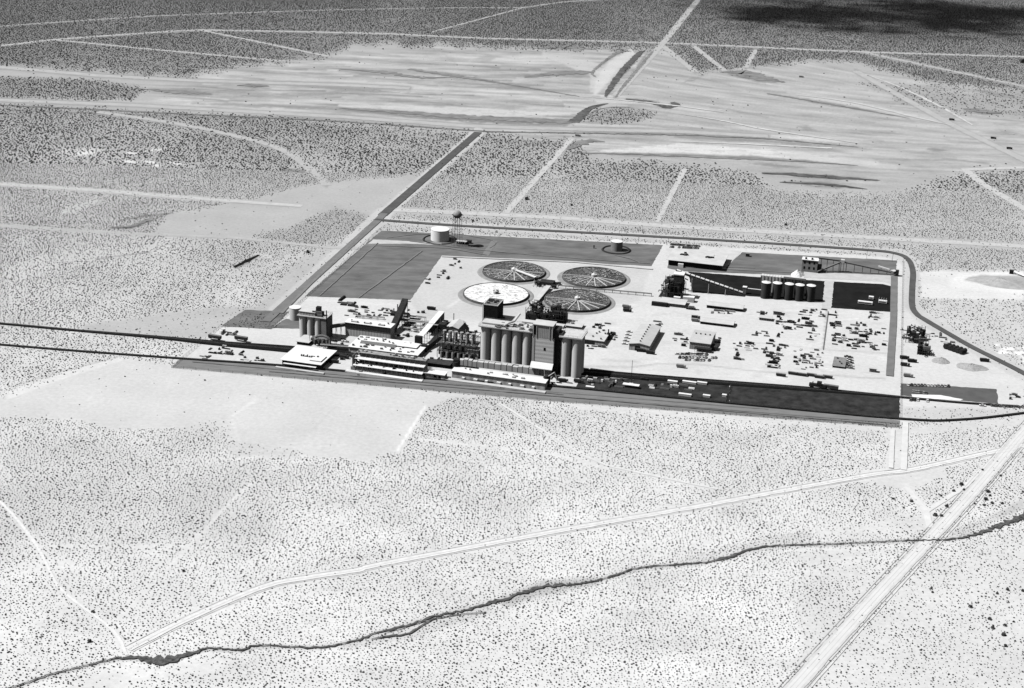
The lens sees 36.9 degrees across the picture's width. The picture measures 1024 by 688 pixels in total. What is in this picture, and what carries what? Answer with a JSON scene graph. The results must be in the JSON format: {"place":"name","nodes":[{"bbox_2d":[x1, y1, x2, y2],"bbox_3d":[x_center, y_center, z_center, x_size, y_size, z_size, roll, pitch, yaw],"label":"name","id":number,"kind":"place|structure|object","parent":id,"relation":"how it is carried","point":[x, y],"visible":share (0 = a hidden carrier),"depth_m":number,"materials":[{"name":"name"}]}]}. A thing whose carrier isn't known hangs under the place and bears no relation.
{"place":"outdoors","nodes":[
{"label":"outdoors","id":0,"kind":"place"},
{"bbox_2d":[0,501,127,654],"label":"dirt road","id":1,"kind":"structure","parent":0,"point":[56,582],"depth_m":822.21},
{"bbox_2d":[0,183,302,206],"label":"dirt road","id":2,"kind":"structure","parent":0,"point":[160,195],"depth_m":1541.04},
{"bbox_2d":[0,224,358,248],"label":"dirt road","id":3,"kind":"structure","parent":0,"point":[180,235],"depth_m":1415.39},
{"bbox_2d":[54,39,313,61],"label":"dirt road","id":4,"kind":"structure","parent":0,"point":[180,51],"depth_m":2269.60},
{"bbox_2d":[0,66,409,88],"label":"dirt road","id":5,"kind":"structure","parent":0,"point":[191,80],"depth_m":2079.53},
{"bbox_2d":[96,111,330,185],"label":"dirt road","id":6,"kind":"structure","parent":0,"point":[300,161],"depth_m":1758.67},
{"bbox_2d":[200,30,328,56],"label":"dirt road","id":7,"kind":"structure","parent":0,"point":[266,43],"depth_m":2352.64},
{"bbox_2d":[309,334,336,347],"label":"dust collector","id":8,"kind":"object","parent":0,"point":[319,339],"visible":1,"depth_m":1159.92,"materials":[{"name":"grey metal"}]},
{"bbox_2d":[261,213,387,321],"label":"asphalt road","id":9,"kind":"structure","parent":0,"point":[276,311],"depth_m":1318.82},
{"bbox_2d":[280,226,368,312],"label":"dirt road","id":10,"kind":"structure","parent":0,"point":[323,270],"depth_m":1329.53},
{"bbox_2d":[0,99,767,137],"bbox_3d":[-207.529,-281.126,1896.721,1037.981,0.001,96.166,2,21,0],"label":"dirt road","id":11,"kind":"structure","parent":0,"point":[406,121],"depth_m":1882.96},
{"bbox_2d":[347,69,460,78],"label":"tailings bank","id":12,"kind":"structure","parent":0,"point":[394,73],"depth_m":2156.25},
{"bbox_2d":[0,104,855,146],"bbox_3d":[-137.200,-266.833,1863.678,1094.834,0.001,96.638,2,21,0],"label":"roadside ditch","id":13,"kind":"object","parent":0,"point":[444,128],"visible":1,"depth_m":1853.37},
{"bbox_2d":[378,132,481,215],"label":"asphalt road","id":14,"kind":"structure","parent":0,"point":[404,195],"depth_m":1640.14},
{"bbox_2d":[345,108,571,123],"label":"tailings bank","id":15,"kind":"structure","parent":0,"point":[520,119],"depth_m":1912.79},
{"bbox_2d":[407,69,578,96],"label":"tailings bank","id":16,"kind":"structure","parent":0,"point":[451,75],"depth_m":2147.27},
{"bbox_2d":[482,297,504,319],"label":"black tower","id":17,"kind":"structure","parent":0,"point":[492,308],"depth_m":1220.06,"materials":[{"name":"grey metal"}]},
{"bbox_2d":[0,0,1023,687],"bbox_3d":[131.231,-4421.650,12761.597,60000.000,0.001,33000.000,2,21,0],"label":"ground","id":18,"kind":"structure","parent":0,"point":[328,422],"depth_m":1098.09,"materials":[{"name":"sand"}]},
{"bbox_2d":[0,322,452,361],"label":"railway bed","id":19,"kind":"object","parent":18,"relation":"on","point":[273,347],"visible":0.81,"depth_m":1161.77,"materials":[{"name":"gravel"}]},
{"bbox_2d":[222,310,287,328],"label":"oiled yard","id":20,"kind":"structure","parent":18,"relation":"on","point":[251,314],"depth_m":1210.29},
{"bbox_2d":[274,319,298,328],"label":"oiled yard","id":21,"kind":"structure","parent":18,"relation":"on","point":[288,323],"depth_m":1203.19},
{"bbox_2d":[289,305,300,320],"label":"silo tank","id":22,"kind":"object","parent":18,"relation":"on","point":[293,311],"visible":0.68,"depth_m":1210.72,"materials":[{"name":"metal"}]},
{"bbox_2d":[275,345,336,374],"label":"packing house","id":23,"kind":"structure","parent":18,"relation":"on","point":[307,356],"depth_m":1125.88,"materials":[{"name":"grey metal"}]},
{"bbox_2d":[297,306,332,336],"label":"silo block","id":24,"kind":"structure","parent":18,"relation":"on","point":[316,321],"depth_m":1171.59,"materials":[{"name":"concrete"}]},
{"bbox_2d":[345,318,394,338],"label":"mill building","id":25,"kind":"structure","parent":18,"relation":"on","point":[356,327],"depth_m":1178.53,"materials":[{"name":"grey metal"}]},
{"bbox_2d":[345,349,427,382],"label":"process building","id":26,"kind":"structure","parent":18,"relation":"on","point":[406,364],"depth_m":1114.48,"materials":[{"name":"grey metal"}]},
{"bbox_2d":[348,335,428,356],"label":"filter building","id":27,"kind":"structure","parent":18,"relation":"on","point":[377,344],"depth_m":1152.48,"materials":[{"name":"grey metal"}]},
{"bbox_2d":[391,298,407,331],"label":"inclined conveyor","id":28,"kind":"object","parent":18,"relation":"on","point":[400,311],"visible":0.76,"depth_m":1205.28,"materials":[{"name":"metal"}]},
{"bbox_2d":[368,239,441,244],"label":"causeway","id":29,"kind":"structure","parent":18,"relation":"on","point":[374,241],"depth_m":1413.50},
{"bbox_2d":[415,311,444,343],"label":"covered conveyor","id":30,"kind":"object","parent":18,"relation":"on","point":[435,319],"visible":0.94,"depth_m":1186.68,"materials":[{"name":"grey metal"}]},
{"bbox_2d":[424,369,447,378],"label":"bag store","id":31,"kind":"structure","parent":18,"relation":"on","point":[435,373],"depth_m":1107.33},
{"bbox_2d":[428,359,452,368],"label":"cooling shed","id":32,"kind":"structure","parent":18,"relation":"on","point":[440,363],"depth_m":1128.46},
{"bbox_2d":[446,319,465,331],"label":"compressor shed","id":33,"kind":"structure","parent":18,"relation":"on","point":[455,324],"depth_m":1202.93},
{"bbox_2d":[437,328,480,358],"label":"evaporator frame","id":34,"kind":"object","parent":18,"relation":"on","point":[454,346],"visible":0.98,"depth_m":1144.30,"materials":[{"name":"metal"}]},
{"bbox_2d":[306,230,662,299],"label":"oiled yard","id":35,"kind":"structure","parent":18,"relation":"on","point":[374,265],"depth_m":1382.28,"materials":[{"name":"soil"}]},
{"bbox_2d":[423,226,456,244],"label":"storage tank","id":36,"kind":"object","parent":35,"relation":"on","point":[439,233],"visible":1,"depth_m":1417.81,"materials":[{"name":"metal"}]},
{"bbox_2d":[601,239,630,254],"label":"storage tank","id":37,"kind":"object","parent":35,"relation":"on","point":[616,245],"visible":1,"depth_m":1405.32,"materials":[{"name":"metal"}]},
{"bbox_2d":[458,282,533,307],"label":"clarifier tank","id":38,"kind":"object","parent":18,"relation":"on","point":[511,295],"visible":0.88,"depth_m":1279.99,"materials":[{"name":"metal"}]},
{"bbox_2d":[445,367,547,393],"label":"bagging warehouse","id":39,"kind":"structure","parent":18,"relation":"on","point":[511,381],"depth_m":1100.36,"materials":[{"name":"metal"}]},
{"bbox_2d":[0,343,1023,421],"bbox_3d":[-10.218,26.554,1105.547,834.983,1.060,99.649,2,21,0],"label":"railway bed","id":40,"kind":"object","parent":18,"relation":"on","point":[652,395],"visible":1,"depth_m":1091.10,"materials":[{"name":"gravel"}]},
{"bbox_2d":[0,0,1023,192],"bbox_3d":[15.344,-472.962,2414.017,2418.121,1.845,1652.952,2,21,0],"label":"desert scrub","id":41,"kind":"object","parent":18,"relation":"on","point":[489,42],"visible":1,"depth_m":2398.03,"materials":[{"name":"grey plant"}]},
{"bbox_2d":[0,380,1023,687],"bbox_3d":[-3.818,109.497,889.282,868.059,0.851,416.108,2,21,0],"label":"desert scrub","id":42,"kind":"object","parent":18,"relation":"on","point":[488,552],"visible":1,"depth_m":876.12,"materials":[{"name":"grey plant"}]},
{"bbox_2d":[0,162,1023,409],"bbox_3d":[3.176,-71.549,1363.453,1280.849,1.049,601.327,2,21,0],"label":"desert scrub","id":43,"kind":"object","parent":18,"relation":"on","point":[124,172],"visible":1,"depth_m":1476.82,"materials":[{"name":"grey plant"}]},
{"bbox_2d":[477,261,549,284],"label":"clarifier tank","id":44,"kind":"object","parent":18,"relation":"on","point":[516,272],"visible":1,"depth_m":1334.41,"materials":[{"name":"liquid"}]},
{"bbox_2d":[8,511,1023,687],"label":"dry wash","id":45,"kind":"object","parent":18,"relation":"on","point":[159,659],"visible":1,"depth_m":811.27},
{"bbox_2d":[460,313,587,377],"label":"great silo block","id":46,"kind":"structure","parent":18,"relation":"on","point":[538,347],"depth_m":1118.51,"materials":[{"name":"concrete"}]},
{"bbox_2d":[173,365,897,427],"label":"chain fence","id":47,"kind":"object","parent":18,"relation":"on","point":[544,398],"visible":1,"depth_m":1073.87,"materials":[{"name":"metal"}]},
{"bbox_2d":[172,359,899,426],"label":"gravel strip","id":48,"kind":"object","parent":18,"relation":"on","point":[266,370],"visible":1,"depth_m":1086.47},
{"bbox_2d":[270,371,878,423],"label":"wheel track","id":49,"kind":"structure","parent":48,"relation":"on","point":[570,397],"depth_m":1081.10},
{"bbox_2d":[522,300,569,328],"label":"dryer complex","id":50,"kind":"structure","parent":18,"relation":"on","point":[558,314],"depth_m":1221.95,"materials":[{"name":"metal"}]},
{"bbox_2d":[532,279,560,288],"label":"pump station","id":51,"kind":"object","parent":18,"relation":"on","point":[553,284],"visible":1,"depth_m":1309.34,"materials":[{"name":"metal"}]},
{"bbox_2d":[539,289,615,314],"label":"clarifier tank","id":52,"kind":"object","parent":18,"relation":"on","point":[581,302],"visible":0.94,"depth_m":1269.60,"materials":[{"name":"liquid"}]},
{"bbox_2d":[557,266,630,290],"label":"clarifier tank","id":53,"kind":"object","parent":18,"relation":"on","point":[598,277],"visible":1,"depth_m":1326.61,"materials":[{"name":"liquid"}]},
{"bbox_2d":[584,327,610,344],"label":"workshop hall","id":54,"kind":"structure","parent":18,"relation":"on","point":[593,336],"depth_m":1186.52,"materials":[{"name":"grey metal"}]},
{"bbox_2d":[628,324,660,351],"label":"warehouse","id":55,"kind":"structure","parent":18,"relation":"on","point":[645,336],"depth_m":1183.52,"materials":[{"name":"metal"}]},
{"bbox_2d":[576,376,729,400],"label":"oiled yard","id":56,"kind":"structure","parent":18,"relation":"on","point":[714,392],"depth_m":1102.32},
{"bbox_2d":[651,295,694,307],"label":"crusher office","id":57,"kind":"structure","parent":18,"relation":"on","point":[677,301],"depth_m":1270.82,"materials":[{"name":"metal"}]},
{"bbox_2d":[658,271,688,297],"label":"kiln complex","id":58,"kind":"structure","parent":18,"relation":"on","point":[675,282],"depth_m":1284.40,"materials":[{"name":"metal"}]},
{"bbox_2d":[665,243,740,268],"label":"concrete apron","id":59,"kind":"object","parent":18,"relation":"on","point":[732,255],"visible":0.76,"depth_m":1415.05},
{"bbox_2d":[666,248,728,270],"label":"office","id":60,"kind":"structure","parent":59,"relation":"on","point":[680,258],"depth_m":1373.15,"materials":[{"name":"metal"}]},
{"bbox_2d":[689,330,717,352],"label":"repair shop","id":61,"kind":"structure","parent":18,"relation":"on","point":[701,340],"depth_m":1177.35,"materials":[{"name":"metal"}]},
{"bbox_2d":[700,317,734,327],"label":"long shed","id":62,"kind":"structure","parent":18,"relation":"on","point":[717,322],"depth_m":1228.70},
{"bbox_2d":[706,301,744,311],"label":"long shed","id":63,"kind":"structure","parent":18,"relation":"on","point":[724,306],"depth_m":1264.76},
{"bbox_2d":[689,272,824,300],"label":"sunken yard","id":64,"kind":"structure","parent":18,"relation":"on","point":[737,282],"depth_m":1326.04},
{"bbox_2d":[676,269,742,294],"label":"long conveyor","id":65,"kind":"object","parent":64,"relation":"on","point":[692,276],"visible":0.99,"depth_m":1297.75,"materials":[{"name":"grey metal"}]},
{"bbox_2d":[760,281,770,298],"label":"silo","id":66,"kind":"object","parent":64,"relation":"on","point":[765,289],"visible":1,"depth_m":1290.90,"materials":[{"name":"grey metal"}]},
{"bbox_2d":[772,281,782,299],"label":"silo","id":67,"kind":"object","parent":64,"relation":"on","point":[776,290],"visible":1,"depth_m":1290.13,"materials":[{"name":"grey metal"}]},
{"bbox_2d":[760,274,805,294],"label":"bin wall","id":68,"kind":"structure","parent":64,"relation":"on","point":[771,278],"depth_m":1304.36,"materials":[{"name":"metal"}]},
{"bbox_2d":[783,282,793,300],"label":"silo","id":69,"kind":"object","parent":64,"relation":"on","point":[788,291],"visible":1,"depth_m":1288.71,"materials":[{"name":"grey metal"}]},
{"bbox_2d":[794,283,804,301],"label":"silo","id":70,"kind":"object","parent":64,"relation":"on","point":[799,292],"visible":1,"depth_m":1287.24,"materials":[{"name":"grey metal"}]},
{"bbox_2d":[805,284,815,301],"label":"silo","id":71,"kind":"object","parent":64,"relation":"on","point":[810,292],"visible":1,"depth_m":1286.34,"materials":[{"name":"grey metal"}]},
{"bbox_2d":[667,252,896,275],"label":"oiled yard","id":72,"kind":"structure","parent":18,"relation":"on","point":[769,263],"depth_m":1383.15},
{"bbox_2d":[581,369,1022,406],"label":"railway bed","id":73,"kind":"object","parent":18,"relation":"on","point":[610,374],"visible":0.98,"depth_m":1112.00,"materials":[{"name":"gravel"}]},
{"bbox_2d":[729,386,899,416],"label":"oiled yard","id":74,"kind":"structure","parent":18,"relation":"on","point":[868,405],"depth_m":1088.72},
{"bbox_2d":[822,280,833,308],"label":"causeway","id":75,"kind":"structure","parent":18,"relation":"on","point":[827,295],"depth_m":1308.17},
{"bbox_2d":[832,356,846,368],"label":"assay office","id":76,"kind":"structure","parent":18,"relation":"on","point":[839,362],"depth_m":1155.47,"materials":[{"name":"grey metal"}]},
{"bbox_2d":[803,272,891,283],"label":"causeway","id":77,"kind":"structure","parent":18,"relation":"on","point":[861,277],"depth_m":1355.61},
{"bbox_2d":[831,282,890,311],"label":"sunken yard","id":78,"kind":"structure","parent":18,"relation":"on","point":[847,295],"depth_m":1307.80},
{"bbox_2d":[780,420,1023,684],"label":"roadside ditch","id":79,"kind":"object","parent":18,"relation":"on","point":[896,559],"visible":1,"depth_m":868.43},
{"bbox_2d":[783,425,1023,687],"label":"highway shoulder","id":80,"kind":"object","parent":18,"relation":"on","point":[813,675],"visible":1,"depth_m":859.79},
{"bbox_2d":[787,427,1023,687],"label":"highway","id":81,"kind":"structure","parent":18,"relation":"on","point":[881,592],"depth_m":859.04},
{"bbox_2d":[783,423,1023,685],"bbox_3d":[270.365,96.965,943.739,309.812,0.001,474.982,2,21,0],"label":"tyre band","id":82,"kind":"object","parent":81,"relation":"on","point":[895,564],"visible":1,"depth_m":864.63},
{"bbox_2d":[806,443,1023,687],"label":"roadside ditch","id":83,"kind":"object","parent":18,"relation":"on","point":[910,571],"visible":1,"depth_m":858.65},
{"bbox_2d":[900,324,933,344],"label":"batch plant","id":84,"kind":"object","parent":18,"relation":"on","point":[914,333],"visible":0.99,"depth_m":1205.88,"materials":[{"name":"metal"}]},
{"bbox_2d":[917,340,932,356],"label":"screening plant","id":85,"kind":"object","parent":18,"relation":"on","point":[922,349],"visible":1,"depth_m":1178.44,"materials":[{"name":"metal"}]},
{"bbox_2d":[900,383,997,403],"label":"oiled yard","id":86,"kind":"structure","parent":18,"relation":"on","point":[986,395],"depth_m":1110.16,"materials":[{"name":"soil"}]},
{"bbox_2d":[912,394,961,399],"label":"concrete apron","id":87,"kind":"object","parent":86,"relation":"on","point":[933,396],"visible":1,"depth_m":1100.98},
{"bbox_2d":[956,363,988,371],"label":"stockpile","id":88,"kind":"object","parent":18,"relation":"on","point":[972,367],"visible":1,"depth_m":1154.98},
{"bbox_2d":[967,276,1023,289],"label":"stockpile","id":89,"kind":"object","parent":18,"relation":"on","point":[1002,282],"visible":1,"depth_m":1348.23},
{"bbox_2d":[1,29,1023,56],"bbox_3d":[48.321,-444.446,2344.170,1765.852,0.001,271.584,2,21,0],"label":"dirt road","id":90,"kind":"structure","parent":0,"point":[513,39],"depth_m":2448.34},
{"bbox_2d":[502,139,573,212],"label":"dirt road","id":91,"kind":"structure","parent":0,"point":[524,191],"depth_m":1641.69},
{"bbox_2d":[441,256,652,268],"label":"service track","id":92,"kind":"structure","parent":0,"point":[548,260],"depth_m":1373.38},
{"bbox_2d":[525,70,594,76],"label":"tailings bank","id":93,"kind":"structure","parent":0,"point":[558,73],"depth_m":2194.67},
{"bbox_2d":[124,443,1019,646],"bbox_3d":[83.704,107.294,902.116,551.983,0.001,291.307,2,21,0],"label":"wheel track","id":94,"kind":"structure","parent":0,"point":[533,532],"depth_m":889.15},
{"bbox_2d":[125,444,1023,650],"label":"dirt road","id":95,"kind":"structure","parent":0,"point":[233,598],"depth_m":883.97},
{"bbox_2d":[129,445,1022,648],"bbox_3d":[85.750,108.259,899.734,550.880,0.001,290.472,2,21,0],"label":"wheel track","id":96,"kind":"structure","parent":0,"point":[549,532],"depth_m":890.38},
{"bbox_2d":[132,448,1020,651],"bbox_3d":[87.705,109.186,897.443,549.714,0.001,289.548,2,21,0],"label":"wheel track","id":97,"kind":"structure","parent":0,"point":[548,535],"depth_m":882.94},
{"bbox_2d":[568,103,607,122],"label":"tailings bank","id":98,"kind":"structure","parent":0,"point":[578,117],"depth_m":1948.24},
{"bbox_2d":[499,403,719,489],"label":"dirt road","id":99,"kind":"structure","parent":0,"point":[599,461],"depth_m":986.51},
{"bbox_2d":[604,51,644,95],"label":"cut bank","id":100,"kind":"structure","parent":0,"point":[621,71],"depth_m":2218.70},
{"bbox_2d":[615,51,653,96],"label":"cut bank","id":101,"kind":"structure","parent":0,"point":[631,76],"depth_m":2207.53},
{"bbox_2d":[611,0,699,95],"bbox_3d":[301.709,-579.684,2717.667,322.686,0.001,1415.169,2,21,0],"label":"dirt road","id":102,"kind":"structure","parent":0,"point":[663,42],"depth_m":2458.39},
{"bbox_2d":[654,169,686,221],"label":"dirt road","id":103,"kind":"structure","parent":0,"point":[671,194],"depth_m":1590.92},
{"bbox_2d":[661,46,697,71],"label":"dirt road","id":104,"kind":"structure","parent":0,"point":[681,60],"depth_m":2323.27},
{"bbox_2d":[373,218,1023,374],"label":"asphalt road","id":105,"kind":"structure","parent":0,"point":[913,309],"depth_m":1432.46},
{"bbox_2d":[391,208,1023,247],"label":"dirt road","id":106,"kind":"structure","parent":0,"point":[718,228],"depth_m":1484.06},
{"bbox_2d":[573,152,848,164],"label":"tailings bank","id":107,"kind":"structure","parent":0,"point":[699,156],"depth_m":1752.38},
{"bbox_2d":[723,70,783,82],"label":"tailings bank","id":108,"kind":"structure","parent":0,"point":[752,75],"depth_m":2217.14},
{"bbox_2d":[801,256,821,272],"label":"crusher tower","id":109,"kind":"structure","parent":0,"point":[810,264],"depth_m":1362.81,"materials":[{"name":"concrete"}]},
{"bbox_2d":[765,173,873,179],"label":"tailings bank","id":110,"kind":"structure","parent":0,"point":[817,176],"depth_m":1683.77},
{"bbox_2d":[886,276,896,375],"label":"asphalt road","id":111,"kind":"structure","parent":0,"point":[891,339],"depth_m":1231.88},
{"bbox_2d":[889,429,894,467],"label":"dirt road","id":112,"kind":"structure","parent":0,"point":[891,449],"depth_m":1013.11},
{"bbox_2d":[901,421,908,469],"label":"dirt road","id":113,"kind":"structure","parent":0,"point":[904,447],"depth_m":1018.09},
{"bbox_2d":[860,72,972,124],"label":"tailings track","id":114,"kind":"structure","parent":0,"point":[926,99],"depth_m":2097.06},
{"bbox_2d":[810,446,1023,687],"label":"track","id":115,"kind":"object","parent":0,"point":[910,574],"visible":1,"depth_m":854.39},
{"bbox_2d":[903,487,932,527],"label":"dirt road","id":116,"kind":"structure","parent":0,"point":[927,515],"depth_m":936.62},
{"bbox_2d":[853,71,1023,161],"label":"dirt road","id":117,"kind":"structure","parent":0,"point":[946,121],"depth_m":1981.13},
{"bbox_2d":[863,52,1023,86],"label":"dirt road","id":118,"kind":"structure","parent":0,"point":[945,69],"depth_m":2306.26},
{"bbox_2d":[924,435,1013,511],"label":"dirt road","id":119,"kind":"structure","parent":0,"point":[943,500],"depth_m":960.32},
{"bbox_2d":[961,166,1023,210],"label":"dirt road","id":120,"kind":"structure","parent":0,"point":[973,176],"depth_m":1682.32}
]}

